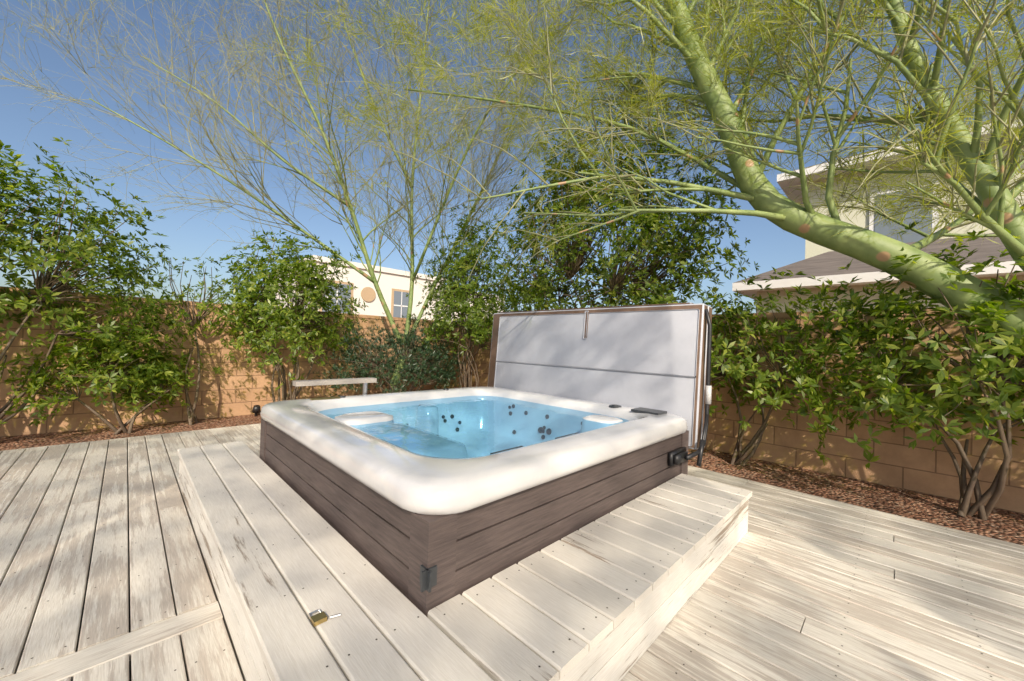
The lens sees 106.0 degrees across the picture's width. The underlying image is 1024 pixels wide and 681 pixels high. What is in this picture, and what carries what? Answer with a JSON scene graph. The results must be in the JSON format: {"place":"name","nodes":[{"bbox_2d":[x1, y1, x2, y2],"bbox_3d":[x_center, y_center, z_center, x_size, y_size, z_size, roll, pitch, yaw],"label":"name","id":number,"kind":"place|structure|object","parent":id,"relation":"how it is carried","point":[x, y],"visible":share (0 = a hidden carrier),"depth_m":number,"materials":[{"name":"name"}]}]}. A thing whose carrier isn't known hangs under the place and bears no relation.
{"place":"outdoors","nodes":[
{"label":"outdoors","id":0,"kind":"place"},
{"bbox_2d":[0,286,451,436],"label":"block wall","id":1,"kind":"structure","parent":0,"point":[239,388],"depth_m":5.49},
{"bbox_2d":[0,0,695,392],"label":"palo verde","id":2,"kind":"object","parent":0,"point":[281,103],"depth_m":6.16,"materials":[{"name":"green plant"}]},
{"bbox_2d":[269,255,504,321],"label":"neighbour house","id":3,"kind":"structure","parent":0,"point":[394,285],"depth_m":20.25,"materials":[{"name":"white paint"}]},
{"bbox_2d":[0,414,1023,545],"bbox_3d":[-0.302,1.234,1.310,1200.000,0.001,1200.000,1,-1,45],"label":"ground","id":4,"kind":"structure","parent":0,"point":[1003,525],"depth_m":3.67,"materials":[{"name":"brown gravel"}]},
{"bbox_2d":[0,137,200,424],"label":"shrub","id":5,"kind":"object","parent":4,"relation":"on","point":[119,270],"depth_m":4.16,"materials":[{"name":"green plant"}]},
{"bbox_2d":[0,308,225,434],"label":"low shrub","id":6,"kind":"object","parent":4,"relation":"on","point":[156,369],"depth_m":4.44,"materials":[{"name":"green plant"}]},
{"bbox_2d":[155,247,239,424],"bbox_3d":[-4.266,-0.034,5.220,0.804,2.360,0.963,1,-1,45],"label":"bare shrub","id":7,"kind":"object","parent":4,"relation":"on","point":[191,414],"depth_m":5.20,"materials":[{"name":"brown plant"}]},
{"bbox_2d":[252,405,260,415],"bbox_3d":[-3.903,1.068,5.890,0.129,0.169,0.120,1,-1,45],"label":"garden spotlight","id":8,"kind":"object","parent":4,"relation":"on","point":[256,409],"visible":0.98,"depth_m":5.86,"materials":[{"name":"black metal"}]},
{"bbox_2d":[169,224,367,401],"bbox_3d":[-3.313,-0.289,5.670,1.646,2.949,2.613,1,-1,45],"label":"shrub","id":9,"kind":"object","parent":4,"relation":"on","point":[266,308],"depth_m":5.47,"materials":[{"name":"green plant"}]},
{"bbox_2d":[308,312,467,397],"bbox_3d":[-2.027,0.344,6.885,1.826,1.795,2.914,1,-1,45],"label":"shrub","id":10,"kind":"object","parent":4,"relation":"on","point":[444,374],"depth_m":6.54,"materials":[{"name":"green plant"}]},
{"bbox_2d":[18,441,894,680],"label":"deck gaps","id":11,"kind":"object","parent":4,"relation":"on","point":[129,566],"depth_m":1.95,"materials":[{"name":"grey"}]},
{"bbox_2d":[406,202,524,387],"bbox_3d":[-0.687,-0.675,7.213,2.303,3.909,2.285,1,-1,45],"label":"shrub","id":12,"kind":"object","parent":4,"relation":"on","point":[474,319],"depth_m":6.84,"materials":[{"name":"green plant"}]},
{"bbox_2d":[0,424,1023,680],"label":"deck","id":13,"kind":"structure","parent":4,"relation":"on","point":[794,608],"depth_m":1.86,"materials":[{"name":"paint"}]},
{"bbox_2d":[292,377,376,394],"bbox_3d":[-1.563,0.752,3.418,0.090,0.815,0.690,1,-1,45],"label":"bench","id":14,"kind":"object","parent":13,"relation":"on","point":[365,381],"visible":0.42,"depth_m":3.39,"materials":[{"name":"white"}]},
{"bbox_2d":[177,441,751,680],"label":"platform step","id":15,"kind":"object","parent":13,"relation":"on","point":[525,621],"visible":1,"depth_m":1.46,"materials":[{"name":"paint"}]},
{"bbox_2d":[309,609,340,626],"bbox_3d":[-0.613,0.895,1.262,0.072,0.014,0.081,1,-1,45],"label":"padlock","id":16,"kind":"object","parent":15,"relation":"on","point":[318,618],"visible":1,"depth_m":1.24,"materials":[{"name":"gold metal"}]},
{"bbox_2d":[260,417,688,616],"bbox_3d":[-0.291,0.915,2.939,2.308,0.565,2.308,1,-1,45],"label":"hot tub cabinet","id":17,"kind":"object","parent":15,"relation":"on","point":[396,546],"visible":0.29,"depth_m":1.71,"materials":[{"name":"brown wood"}]},
{"bbox_2d":[260,386,687,514],"bbox_3d":[-0.292,0.925,2.939,2.384,0.824,2.384,1,-1,45],"label":"hot tub shell","id":18,"kind":"object","parent":17,"relation":"on","point":[427,460],"visible":0.86,"depth_m":2.28},
{"bbox_2d":[419,565,436,591],"bbox_3d":[-0.287,0.806,1.308,0.059,0.065,0.048,2,0,0],"label":"bracket","id":19,"kind":"object","parent":18,"relation":"attached to","point":[428,578],"visible":1,"depth_m":1.29,"materials":[{"name":"grey metal"}]},
{"bbox_2d":[310,388,666,454],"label":"hot tub jets","id":20,"kind":"object","parent":18,"relation":"in","point":[638,410],"visible":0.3,"depth_m":3.15},
{"bbox_2d":[668,309,711,466],"bbox_3d":[0.484,0.309,3.672,2.493,1.192,0.516,1,-1,45],"label":"cover lifter","id":21,"kind":"object","parent":18,"relation":"attached to","point":[678,456],"visible":0.84,"depth_m":2.92,"materials":[{"name":"black metal"}]},
{"bbox_2d":[488,302,711,449],"bbox_3d":[0.654,0.254,3.890,2.430,1.152,0.293,1,-1,45],"label":"hot tub cover","id":22,"kind":"object","parent":21,"relation":"attached to","point":[652,356],"visible":0.82,"depth_m":3.50,"materials":[{"name":"grey plastic"}]},
{"bbox_2d":[1,434,991,676],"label":"deck screws","id":23,"kind":"object","parent":13,"relation":"on","point":[476,594],"visible":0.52,"depth_m":1.75,"materials":[{"name":"brown"}]},
{"bbox_2d":[710,304,832,465],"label":"shrub stems","id":24,"kind":"object","parent":4,"relation":"on","point":[752,444],"visible":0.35,"depth_m":4.14,"materials":[{"name":"brown plant"}]},
{"bbox_2d":[682,266,884,433],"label":"shrub leaves","id":25,"kind":"object","parent":24,"relation":"attached to","point":[737,372],"visible":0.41,"depth_m":3.75,"materials":[{"name":"green plant"}]},
{"bbox_2d":[817,262,1023,519],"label":"shrub stems","id":26,"kind":"object","parent":4,"relation":"on","point":[994,491],"visible":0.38,"depth_m":2.96,"materials":[{"name":"plant"}]},
{"bbox_2d":[769,206,1023,468],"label":"shrub leaves","id":27,"kind":"object","parent":26,"relation":"attached to","point":[937,406],"visible":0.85,"depth_m":2.96,"materials":[{"name":"green plant"}]},
{"bbox_2d":[0,0,1023,313],"label":"sky","id":28,"kind":"structure","parent":0,"point":[769,246],"materials":[{"name":"blue"}]},
{"bbox_2d":[472,102,768,334],"bbox_3d":[1.143,-0.915,5.435,4.134,4.491,2.568,1,-1,45],"label":"tall shrub","id":29,"kind":"object","parent":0,"point":[651,221],"depth_m":4.79,"materials":[{"name":"green plant"}]},
{"bbox_2d":[233,0,1023,341],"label":"palo verde","id":30,"kind":"object","parent":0,"point":[735,67],"depth_m":3.53,"materials":[{"name":"green plant"}]},
{"bbox_2d":[450,309,1023,513],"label":"block wall","id":31,"kind":"structure","parent":0,"point":[922,467],"depth_m":3.82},
{"bbox_2d":[732,118,1023,312],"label":"neighbour house","id":32,"kind":"structure","parent":0,"point":[819,261],"depth_m":8.31,"materials":[{"name":"paint"}]}
]}

